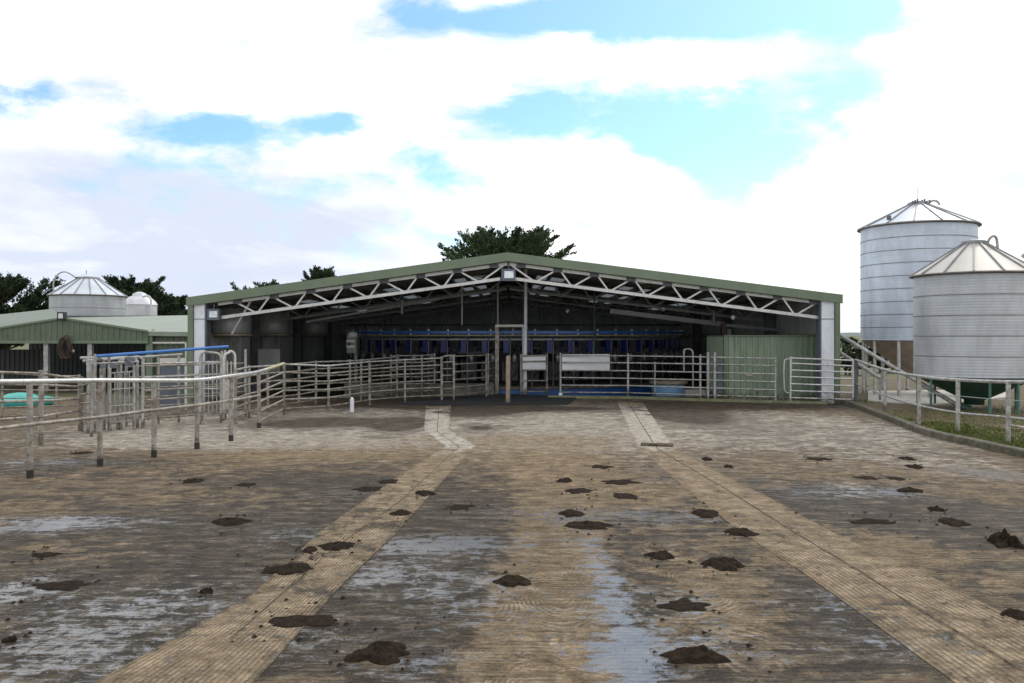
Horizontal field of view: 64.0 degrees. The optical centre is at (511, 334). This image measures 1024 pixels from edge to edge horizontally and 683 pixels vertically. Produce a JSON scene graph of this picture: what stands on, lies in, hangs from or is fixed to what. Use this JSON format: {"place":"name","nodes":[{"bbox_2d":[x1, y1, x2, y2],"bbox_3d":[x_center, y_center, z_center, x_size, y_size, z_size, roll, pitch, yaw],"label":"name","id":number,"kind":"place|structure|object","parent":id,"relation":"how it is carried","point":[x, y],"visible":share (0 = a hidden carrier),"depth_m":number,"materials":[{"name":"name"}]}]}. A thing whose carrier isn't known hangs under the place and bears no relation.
{"place":"outdoors","nodes":[
{"label":"outdoors","id":0,"kind":"place"},
{"bbox_2d":[0,336,905,396],"bbox_3d":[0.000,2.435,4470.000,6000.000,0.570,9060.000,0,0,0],"label":"ground","id":1,"kind":"structure","parent":0,"point":[272,392],"depth_m":35.86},
{"bbox_2d":[0,271,65,348],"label":"cypress tree","id":2,"kind":"object","parent":1,"relation":"on","point":[11,286],"visible":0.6,"depth_m":65.84,"materials":[{"name":"green plant"}]},
{"bbox_2d":[46,270,128,315],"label":"grain silo","id":3,"kind":"object","parent":1,"relation":"on","point":[86,294],"visible":0.5,"depth_m":40.75,"materials":[{"name":"silver metal"}]},
{"bbox_2d":[0,309,187,391],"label":"farm shed","id":4,"kind":"structure","parent":1,"relation":"on","point":[41,332],"depth_m":31.34,"materials":[{"name":"green metal"}]},
{"bbox_2d":[57,312,66,319],"bbox_3d":[-16.409,-0.693,29.892,0.260,0.280,0.215,0,0,0],"label":"floodlight","id":5,"kind":"object","parent":4,"relation":"attached to","point":[61,315],"visible":1,"depth_m":29.80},
{"bbox_2d":[57,335,74,358],"bbox_3d":[-16.253,0.437,29.825,0.595,0.893,0.290,0,0,0],"label":"cable coil","id":6,"kind":"object","parent":4,"relation":"hanging from","point":[63,355],"visible":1,"depth_m":29.79,"materials":[{"name":"black rubber"}]},
{"bbox_2d":[126,292,157,315],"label":"vat silo","id":7,"kind":"object","parent":1,"relation":"on","point":[140,304],"visible":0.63,"depth_m":49.20,"materials":[{"name":"white metal"}]},
{"bbox_2d":[101,274,187,315],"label":"cypress tree","id":8,"kind":"object","parent":1,"relation":"on","point":[154,291],"visible":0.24,"depth_m":77.52,"materials":[{"name":"green plant"}]},
{"bbox_2d":[163,294,187,310],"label":"cypress tree","id":9,"kind":"object","parent":1,"relation":"on","point":[182,302],"visible":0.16,"depth_m":81.44,"materials":[{"name":"green plant"}]},
{"bbox_2d":[230,279,279,290],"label":"cypress tree","id":10,"kind":"object","parent":1,"relation":"on","point":[273,282],"visible":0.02,"depth_m":83.27,"materials":[{"name":"green plant"}]},
{"bbox_2d":[301,265,334,280],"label":"cypress tree","id":11,"kind":"object","parent":1,"relation":"on","point":[317,273],"visible":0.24,"depth_m":79.32,"materials":[{"name":"green plant"}]},
{"bbox_2d":[237,396,712,396],"bbox_3d":[0.045,2.394,27.905,19.490,0.612,0.110,0,0,0],"label":"pit edge","id":12,"kind":"object","parent":1,"relation":"on","point":[449,396],"depth_m":27.85,"materials":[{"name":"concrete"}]},
{"bbox_2d":[437,225,579,260],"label":"cypress tree","id":13,"kind":"object","parent":1,"relation":"on","point":[536,241],"visible":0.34,"depth_m":69.07,"materials":[{"name":"green plant"}]},
{"bbox_2d":[186,252,842,403],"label":"milking shed","id":14,"kind":"structure","parent":1,"relation":"on","point":[626,298],"depth_m":30.96,"materials":[{"name":"green"}]},
{"bbox_2d":[207,302,220,319],"bbox_3d":[-9.176,-0.757,25.230,0.370,0.591,0.160,0,0,0],"label":"floodlight","id":15,"kind":"object","parent":14,"relation":"attached to","point":[213,314],"visible":1,"depth_m":25.17,"materials":[{"name":"metal"}]},
{"bbox_2d":[211,308,251,388],"bbox_3d":[-9.355,0.466,27.300,1.360,2.668,1.360,0,0,0],"label":"feed bin","id":16,"kind":"object","parent":14,"relation":"attached to","point":[223,327],"visible":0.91,"depth_m":26.74,"materials":[{"name":"grey metal"}]},
{"bbox_2d":[258,349,279,372],"bbox_3d":[-8.742,0.934,29.520,0.792,0.862,0.040,0,0,0],"label":"sheet panel","id":17,"kind":"object","parent":14,"relation":"attached to","point":[269,356],"visible":0.64,"depth_m":29.50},
{"bbox_2d":[259,311,288,381],"bbox_3d":[-9.229,0.457,31.400,1.360,2.685,1.360,0,0,0],"label":"feed bin","id":18,"kind":"object","parent":14,"relation":"attached to","point":[272,324],"visible":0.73,"depth_m":30.82,"materials":[{"name":"grey metal"}]},
{"bbox_2d":[303,315,327,371],"bbox_3d":[-9.125,0.450,37.600,1.360,2.700,1.360,0,0,0],"label":"feed bin","id":19,"kind":"object","parent":14,"relation":"attached to","point":[311,328],"visible":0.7,"depth_m":37.02,"materials":[{"name":"grey metal"}]},
{"bbox_2d":[461,286,462,324],"bbox_3d":[-1.768,-1.043,29.000,0.057,1.379,0.060,0,0,0],"label":"hanging pipe","id":20,"kind":"object","parent":14,"relation":"hanging from","point":[461,305],"visible":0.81,"depth_m":28.98,"materials":[{"name":"metal"}]},
{"bbox_2d":[497,283,498,324],"bbox_3d":[-0.499,-1.089,28.800,0.067,1.475,0.070,0,0,0],"label":"hanging pipe","id":21,"kind":"object","parent":14,"relation":"hanging from","point":[497,303],"visible":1,"depth_m":28.77,"materials":[{"name":"metal"}]},
{"bbox_2d":[501,261,515,280],"bbox_3d":[-0.108,-1.974,25.230,0.431,0.622,0.160,0,0,0],"label":"floodlight","id":22,"kind":"object","parent":14,"relation":"attached to","point":[508,274],"visible":1,"depth_m":25.17,"materials":[{"name":"metal"}]},
{"bbox_2d":[840,337,878,374],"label":"hedge bush","id":23,"kind":"object","parent":1,"relation":"on","point":[849,351],"visible":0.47,"depth_m":43.62,"materials":[{"name":"green plant"}]},
{"bbox_2d":[871,348,896,372],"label":"hedge bush","id":24,"kind":"object","parent":1,"relation":"on","point":[878,363],"visible":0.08,"depth_m":46.33,"materials":[{"name":"green plant"}]},
{"bbox_2d":[295,381,706,395],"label":"shed floor","id":25,"kind":"structure","parent":0,"point":[337,393],"depth_m":37.73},
{"bbox_2d":[346,332,357,380],"bbox_3d":[-6.030,1.234,30.985,0.393,2.732,0.430,0,0,0],"label":"control unit","id":26,"kind":"object","parent":25,"relation":"on","point":[352,342],"visible":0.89,"depth_m":30.81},
{"bbox_2d":[345,383,493,395],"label":"wall","id":27,"kind":"structure","parent":25,"relation":"on","point":[462,390],"depth_m":28.42,"materials":[{"name":"concrete"}]},
{"bbox_2d":[390,353,435,395],"bbox_3d":[-3.413,1.364,28.257,1.566,1.473,0.250,0,0,-9],"label":"yard fence","id":28,"kind":"object","parent":27,"relation":"on","point":[422,376],"visible":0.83,"depth_m":28.20,"materials":[{"name":"metal"}]},
{"bbox_2d":[343,329,684,395],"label":"rotary platform","id":29,"kind":"structure","parent":25,"relation":"on","point":[572,344],"depth_m":30.67,"materials":[{"name":"metal"}]},
{"bbox_2d":[649,380,687,395],"bbox_3d":[5.458,2.090,28.600,1.320,1.020,1.320,0,0,0],"label":"round tub","id":30,"kind":"object","parent":25,"relation":"on","point":[670,383],"visible":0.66,"depth_m":28.09,"materials":[{"name":"blue plastic"}]},
{"bbox_2d":[684,388,705,395],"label":"concrete plinth","id":31,"kind":"structure","parent":25,"relation":"on","point":[691,391],"depth_m":27.98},
{"bbox_2d":[0,397,1023,682],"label":"yard concrete","id":32,"kind":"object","parent":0,"point":[582,607],"visible":0.88,"depth_m":8.50,"materials":[{"name":"concrete"}]},
{"bbox_2d":[1,635,16,642],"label":"dung pat","id":33,"kind":"object","parent":32,"relation":"on","point":[13,638],"visible":1,"depth_m":5.61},
{"bbox_2d":[0,392,53,406],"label":"water trough","id":34,"kind":"object","parent":32,"relation":"on","point":[18,395],"visible":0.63,"depth_m":24.00,"materials":[{"name":"teal plastic"}]},
{"bbox_2d":[0,370,80,444],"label":"stock fence","id":35,"kind":"object","parent":32,"relation":"on","point":[40,400],"visible":0.91,"depth_m":15.62,"materials":[{"name":"metal"}]},
{"bbox_2d":[0,374,80,417],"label":"stock fence","id":36,"kind":"object","parent":32,"relation":"on","point":[56,405],"visible":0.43,"depth_m":20.43,"materials":[{"name":"metal"}]},
{"bbox_2d":[32,552,62,557],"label":"dung pat","id":37,"kind":"object","parent":32,"relation":"on","point":[45,554],"visible":1,"depth_m":7.80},
{"bbox_2d":[33,580,89,590],"bbox_3d":[-3.791,2.090,6.870,0.494,0.016,0.279,0,0,0],"label":"dung pat","id":38,"kind":"object","parent":32,"relation":"on","point":[68,585],"visible":1,"depth_m":6.84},
{"bbox_2d":[80,368,102,436],"bbox_3d":[-8.922,1.407,17.493,0.353,1.387,1.370,0,0,-36],"label":"stock fence","id":39,"kind":"object","parent":32,"relation":"on","point":[91,412],"visible":0.64,"depth_m":17.11,"materials":[{"name":"metal"}]},
{"bbox_2d":[108,363,134,430],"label":"race gate","id":40,"kind":"structure","parent":32,"relation":"on","point":[110,389],"depth_m":18.11,"materials":[{"name":"metal"}]},
{"bbox_2d":[0,362,284,478],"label":"yard fence","id":41,"kind":"object","parent":32,"relation":"on","point":[99,417],"visible":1,"depth_m":13.57,"materials":[{"name":"metal"}]},
{"bbox_2d":[80,345,246,432],"bbox_3d":[-7.829,1.177,19.164,4.080,1.846,1.344,0,0,-44],"label":"drafting race","id":42,"kind":"object","parent":32,"relation":"on","point":[92,363],"visible":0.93,"depth_m":18.72,"materials":[{"name":"metal"}]},
{"bbox_2d":[222,350,235,420],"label":"sheeted gate","id":43,"kind":"structure","parent":42,"relation":"attached to","point":[225,391],"depth_m":20.05,"materials":[{"name":"metal"}]},
{"bbox_2d":[160,358,186,411],"bbox_3d":[-9.081,1.360,21.929,0.734,1.480,0.070,0,0,-25],"label":"sheet panel","id":44,"kind":"object","parent":32,"relation":"on","point":[168,370],"visible":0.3,"depth_m":21.91,"materials":[{"name":"white paint"}]},
{"bbox_2d":[183,478,203,482],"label":"dung pat","id":45,"kind":"object","parent":32,"relation":"on","point":[195,480],"visible":1,"depth_m":11.70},
{"bbox_2d":[199,351,221,423],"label":"race gate","id":46,"kind":"structure","parent":32,"relation":"on","point":[208,362],"depth_m":19.44,"materials":[{"name":"metal"}]},
{"bbox_2d":[211,517,252,525],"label":"dung pat","id":47,"kind":"object","parent":32,"relation":"on","point":[227,521],"visible":1,"depth_m":9.15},
{"bbox_2d":[94,406,475,682],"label":"concrete strip","id":48,"kind":"object","parent":32,"relation":"on","point":[208,651],"visible":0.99,"depth_m":6.55,"materials":[{"name":"concrete"}]},
{"bbox_2d":[261,563,313,574],"bbox_3d":[-2.010,2.073,7.334,0.450,0.050,0.379,0,0,-35],"label":"dung pat","id":49,"kind":"object","parent":48,"relation":"on","point":[289,568],"visible":1,"depth_m":7.28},
{"bbox_2d":[268,615,337,627],"bbox_3d":[-1.538,2.090,6.006,0.512,0.016,0.289,0,0,0],"label":"dung pat","id":50,"kind":"object","parent":48,"relation":"on","point":[291,621],"visible":1,"depth_m":5.99,"materials":[{"name":"soil"}]},
{"bbox_2d":[302,546,317,552],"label":"dung pat","id":51,"kind":"object","parent":48,"relation":"on","point":[308,549],"visible":1,"depth_m":7.94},
{"bbox_2d":[317,541,355,550],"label":"dung pat","id":52,"kind":"object","parent":48,"relation":"on","point":[336,546],"visible":1,"depth_m":8.07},
{"bbox_2d":[230,410,457,638],"bbox_3d":[-1.512,2.092,14.787,1.060,0.001,18.273,0,0,-1],"label":"yard joint","id":53,"kind":"object","parent":48,"relation":"on","point":[331,550],"visible":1,"depth_m":7.73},
{"bbox_2d":[389,509,410,515],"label":"dung pat","id":54,"kind":"object","parent":48,"relation":"on","point":[400,512],"visible":1,"depth_m":9.59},
{"bbox_2d":[414,490,436,496],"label":"dung pat","id":55,"kind":"object","parent":48,"relation":"on","point":[424,493],"visible":1,"depth_m":10.77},
{"bbox_2d":[234,356,397,423],"bbox_3d":[-5.703,1.398,23.717,1.117,1.404,8.899,0,0,17],"label":"yard fence","id":56,"kind":"object","parent":32,"relation":"on","point":[249,393],"visible":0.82,"depth_m":24.05,"materials":[{"name":"metal"}]},
{"bbox_2d":[259,356,441,420],"bbox_3d":[-4.656,1.395,22.703,1.546,1.410,8.583,0,0,24],"label":"yard fence","id":57,"kind":"object","parent":32,"relation":"on","point":[328,381],"visible":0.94,"depth_m":23.09,"materials":[{"name":"metal"}]},
{"bbox_2d":[351,486,381,491],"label":"dung pat","id":58,"kind":"object","parent":32,"relation":"on","point":[368,489],"visible":1,"depth_m":11.13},
{"bbox_2d":[344,641,409,664],"bbox_3d":[-0.879,2.068,5.398,0.424,0.060,0.375,0,0,0],"label":"dung pat","id":59,"kind":"object","parent":32,"relation":"on","point":[383,652],"visible":1,"depth_m":5.33,"materials":[{"name":"soil"}]},
{"bbox_2d":[377,479,398,483],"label":"dung pat","id":60,"kind":"object","parent":32,"relation":"on","point":[390,481],"visible":1,"depth_m":11.70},
{"bbox_2d":[448,504,475,509],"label":"dung pat","id":61,"kind":"object","parent":32,"relation":"on","point":[459,507],"visible":1,"depth_m":9.97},
{"bbox_2d":[396,394,575,404],"bbox_3d":[-0.660,2.083,26.683,5.689,0.025,4.516,0,0,0],"label":"rubber mat","id":62,"kind":"object","parent":32,"relation":"on","point":[500,399],"visible":0.9,"depth_m":25.91,"materials":[{"name":"rubber"}]},
{"bbox_2d":[441,355,452,399],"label":"slip gate","id":63,"kind":"structure","parent":62,"relation":"on","point":[442,368],"depth_m":26.27,"materials":[{"name":"metal"}]},
{"bbox_2d":[453,354,486,399],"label":"yard gate","id":64,"kind":"structure","parent":62,"relation":"on","point":[454,379],"depth_m":26.88,"materials":[{"name":"metal"}]},
{"bbox_2d":[487,353,494,395],"bbox_3d":[-0.679,1.367,28.845,0.078,1.467,1.783,0,0,9],"label":"yard fence","id":65,"kind":"object","parent":62,"relation":"on","point":[488,376],"visible":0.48,"depth_m":27.98,"materials":[{"name":"metal"}]},
{"bbox_2d":[506,355,509,401],"bbox_3d":[-0.123,1.364,25.323,0.151,1.472,0.150,0,0,0],"label":"guard post","id":66,"kind":"object","parent":62,"relation":"on","point":[507,378],"visible":0.86,"depth_m":25.27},
{"bbox_2d":[495,325,523,394],"bbox_3d":[-0.081,0.867,28.800,1.018,2.465,0.120,0,0,0],"label":"door frame","id":67,"kind":"object","parent":62,"relation":"on","point":[497,359],"visible":0.91,"depth_m":28.74,"materials":[{"name":"metal"}]},
{"bbox_2d":[524,269,527,394],"bbox_3d":[0.473,-0.105,28.750,0.141,4.418,0.120,0,0,0],"label":"support pole","id":68,"kind":"object","parent":62,"relation":"on","point":[525,327],"visible":0.8,"depth_m":28.70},
{"bbox_2d":[520,354,547,394],"bbox_3d":[0.766,1.373,28.462,0.976,1.456,0.096,0,0,0],"label":"board fence","id":69,"kind":"object","parent":62,"relation":"on","point":[535,362],"visible":0.91,"depth_m":28.44,"materials":[{"name":"metal"}]},
{"bbox_2d":[0,447,1023,682],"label":"dung crumbs","id":70,"kind":"object","parent":32,"relation":"on","point":[402,668],"visible":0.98,"depth_m":7.22,"materials":[{"name":"soil"}]},
{"bbox_2d":[492,574,531,586],"bbox_3d":[0.013,2.072,6.978,0.341,0.051,0.282,0,0,41],"label":"dung pat","id":71,"kind":"object","parent":32,"relation":"on","point":[507,580],"visible":1,"depth_m":6.94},
{"bbox_2d":[558,509,585,516],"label":"dung pat","id":72,"kind":"object","parent":32,"relation":"on","point":[569,512],"visible":1,"depth_m":9.57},
{"bbox_2d":[565,488,593,493],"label":"dung pat","id":73,"kind":"object","parent":32,"relation":"on","point":[577,490],"visible":1,"depth_m":11.01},
{"bbox_2d":[564,520,613,529],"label":"dung pat","id":74,"kind":"object","parent":32,"relation":"on","point":[591,525],"visible":1,"depth_m":8.97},
{"bbox_2d":[601,479,640,484],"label":"dung pat","id":75,"kind":"object","parent":32,"relation":"on","point":[622,482],"visible":1,"depth_m":11.68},
{"bbox_2d":[613,493,638,498],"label":"dung pat","id":76,"kind":"object","parent":32,"relation":"on","point":[624,495],"visible":1,"depth_m":10.66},
{"bbox_2d":[643,550,674,559],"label":"dung pat","id":77,"kind":"object","parent":32,"relation":"on","point":[662,555],"visible":1,"depth_m":7.73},
{"bbox_2d":[558,353,776,399],"bbox_3d":[4.978,1.355,26.817,7.006,1.492,0.614,0,0,18],"label":"front fence","id":78,"kind":"object","parent":32,"relation":"on","point":[584,362],"visible":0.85,"depth_m":27.16,"materials":[{"name":"metal"}]},
{"bbox_2d":[717,362,722,392],"bbox_3d":[6.650,1.350,26.211,0.180,1.000,0.040,0,0,0],"label":"side sheet","id":79,"kind":"object","parent":78,"relation":"attached to","point":[720,375],"visible":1,"depth_m":26.19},
{"bbox_2d":[656,598,710,611],"bbox_3d":[1.340,2.090,6.355,0.359,0.016,0.348,0,0,41],"label":"dung pat","id":80,"kind":"object","parent":32,"relation":"on","point":[682,604],"visible":1,"depth_m":6.33,"materials":[{"name":"soil"}]},
{"bbox_2d":[548,395,826,403],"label":"kerb","id":81,"kind":"structure","parent":32,"relation":"on","point":[711,399],"depth_m":26.09,"materials":[{"name":"concrete"}]},
{"bbox_2d":[683,348,693,388],"bbox_3d":[5.810,1.104,27.000,0.359,1.348,0.060,0,0,0],"label":"bent pipe","id":82,"kind":"object","parent":32,"relation":"on","point":[692,362],"visible":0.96,"depth_m":26.98,"materials":[{"name":"metal"}]},
{"bbox_2d":[659,644,731,663],"bbox_3d":[1.185,2.064,5.358,0.453,0.067,0.254,0,0,0],"label":"dung pat","id":83,"kind":"object","parent":32,"relation":"on","point":[701,654],"visible":1,"depth_m":5.29,"materials":[{"name":"soil"}]},
{"bbox_2d":[691,509,718,517],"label":"dung pat","id":84,"kind":"object","parent":32,"relation":"on","point":[702,513],"visible":1,"depth_m":9.56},
{"bbox_2d":[707,352,708,398],"bbox_3d":[6.236,1.325,26.091,0.086,1.550,0.090,0,0,0],"label":"pipe post","id":85,"kind":"object","parent":32,"relation":"on","point":[707,375],"visible":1,"depth_m":26.05,"materials":[{"name":"metal"}]},
{"bbox_2d":[713,352,715,398],"bbox_3d":[6.453,1.325,26.091,0.086,1.550,0.090,0,0,0],"label":"pipe post","id":86,"kind":"object","parent":32,"relation":"on","point":[714,375],"visible":0.89,"depth_m":26.05,"materials":[{"name":"metal"}]},
{"bbox_2d":[700,557,745,570],"bbox_3d":[1.952,2.062,7.476,0.358,0.071,0.377,0,0,-33],"label":"dung pat","id":87,"kind":"object","parent":32,"relation":"on","point":[726,563],"visible":1,"depth_m":7.43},
{"bbox_2d":[723,527,759,536],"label":"dung pat","id":88,"kind":"object","parent":32,"relation":"on","point":[744,532],"visible":1,"depth_m":8.63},
{"bbox_2d":[706,335,815,399],"bbox_3d":[8.417,1.051,27.760,3.116,2.098,2.480,0,0,0],"label":"plant room","id":89,"kind":"object","parent":32,"relation":"on","point":[782,348],"visible":0.73,"depth_m":26.60,"materials":[{"name":"metal"}]},
{"bbox_2d":[783,356,854,400],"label":"yard gate","id":90,"kind":"structure","parent":32,"relation":"on","point":[852,379],"depth_m":24.95,"materials":[{"name":"metal"}]},
{"bbox_2d":[807,457,832,460],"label":"dung pat","id":91,"kind":"object","parent":32,"relation":"on","point":[818,458],"visible":1,"depth_m":13.86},
{"bbox_2d":[617,402,1023,682],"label":"concrete strip","id":92,"kind":"object","parent":32,"relation":"on","point":[924,636],"visible":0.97,"depth_m":6.94,"materials":[{"name":"concrete"}]},
{"bbox_2d":[641,442,672,446],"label":"timber sill","id":93,"kind":"structure","parent":92,"relation":"on","point":[657,444],"depth_m":15.44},
{"bbox_2d":[628,402,1023,671],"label":"yard joint","id":94,"kind":"object","parent":92,"relation":"on","point":[853,566],"visible":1,"depth_m":7.07,"materials":[{"name":"concrete"}]},
{"bbox_2d":[852,476,877,479],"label":"dung pat","id":95,"kind":"object","parent":32,"relation":"on","point":[866,477],"visible":1,"depth_m":12.03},
{"bbox_2d":[849,518,895,523],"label":"dung pat","id":96,"kind":"object","parent":32,"relation":"on","point":[869,521],"visible":1,"depth_m":9.19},
{"bbox_2d":[840,333,971,409],"bbox_3d":[11.336,1.030,24.133,0.340,2.228,4.570,0,0,-27],"label":"auger","id":97,"kind":"object","parent":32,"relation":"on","point":[963,406],"visible":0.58,"depth_m":24.03,"materials":[{"name":"metal"}]},
{"bbox_2d":[898,487,922,492],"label":"dung pat","id":98,"kind":"object","parent":32,"relation":"on","point":[908,489],"visible":1,"depth_m":10.98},
{"bbox_2d":[834,400,1023,457],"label":"kerb","id":99,"kind":"structure","parent":32,"relation":"on","point":[969,441],"depth_m":16.62,"materials":[{"name":"concrete"}]},
{"bbox_2d":[927,505,945,511],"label":"dung pat","id":100,"kind":"object","parent":32,"relation":"on","point":[936,508],"visible":1,"depth_m":9.81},
{"bbox_2d":[937,517,971,526],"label":"dung pat","id":101,"kind":"object","parent":32,"relation":"on","point":[951,521],"visible":1,"depth_m":9.08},
{"bbox_2d":[986,528,1023,548],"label":"dung pat","id":102,"kind":"object","parent":32,"relation":"on","point":[1004,538],"visible":1,"depth_m":8.16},
{"bbox_2d":[1001,608,1023,620],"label":"dung pat","id":103,"kind":"object","parent":32,"relation":"on","point":[1016,614],"visible":1,"depth_m":6.11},
{"bbox_2d":[0,0,1023,332],"label":"sky","id":104,"kind":"structure","parent":0,"point":[204,146],"materials":[{"name":"white"}]},
{"bbox_2d":[458,324,569,381],"bbox_3d":[0.089,1.050,36.600,2.594,3.100,4.396,0,0,-60],"label":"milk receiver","id":105,"kind":"object","parent":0,"point":[502,356],"visible":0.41,"depth_m":35.47,"materials":[{"name":"metal"}]},
{"bbox_2d":[841,332,859,335],"bbox_3d":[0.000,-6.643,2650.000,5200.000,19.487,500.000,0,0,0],"label":"hills","id":106,"kind":"structure","parent":0,"point":[852,334],"depth_m":2433.87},
{"bbox_2d":[840,379,1023,440],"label":"verge soil","id":107,"kind":"structure","parent":0,"point":[892,407],"depth_m":22.96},
{"bbox_2d":[868,390,1005,405],"bbox_3d":[14.200,2.015,27.542,4.320,0.050,8.867,0,0,31],"label":"concrete pad","id":108,"kind":"object","parent":107,"relation":"on","point":[908,395],"visible":0.53,"depth_m":26.11,"materials":[{"name":"concrete"}]},
{"bbox_2d":[840,351,880,399],"bbox_3d":[10.834,1.259,25.697,0.120,1.662,1.455,0,0,-44],"label":"auger","id":109,"kind":"object","parent":108,"relation":"on","point":[866,369],"visible":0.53,"depth_m":25.42,"materials":[{"name":"metal"}]},
{"bbox_2d":[857,189,981,396],"bbox_3d":[13.850,-1.485,28.000,3.830,7.030,3.830,0,0,0],"label":"grain silo","id":110,"kind":"object","parent":108,"relation":"on","point":[899,246],"visible":0.59,"depth_m":26.88,"materials":[{"name":"metal"}]},
{"bbox_2d":[854,359,1023,441],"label":"verge fence","id":111,"kind":"object","parent":107,"relation":"on","point":[1008,416],"visible":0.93,"depth_m":17.04,"materials":[{"name":"metal"}]},
{"bbox_2d":[909,235,1023,413],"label":"grain silo","id":112,"kind":"object","parent":107,"relation":"on","point":[968,309],"visible":0.95,"depth_m":21.39,"materials":[{"name":"metal"}]},
{"bbox_2d":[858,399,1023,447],"bbox_3d":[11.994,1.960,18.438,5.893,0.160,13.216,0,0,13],"label":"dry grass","id":113,"kind":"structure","parent":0,"point":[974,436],"depth_m":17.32,"materials":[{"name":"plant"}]},
{"bbox_2d":[859,399,1023,447],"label":"grass","id":114,"kind":"structure","parent":0,"point":[953,429],"depth_m":17.43,"materials":[{"name":"plant"}]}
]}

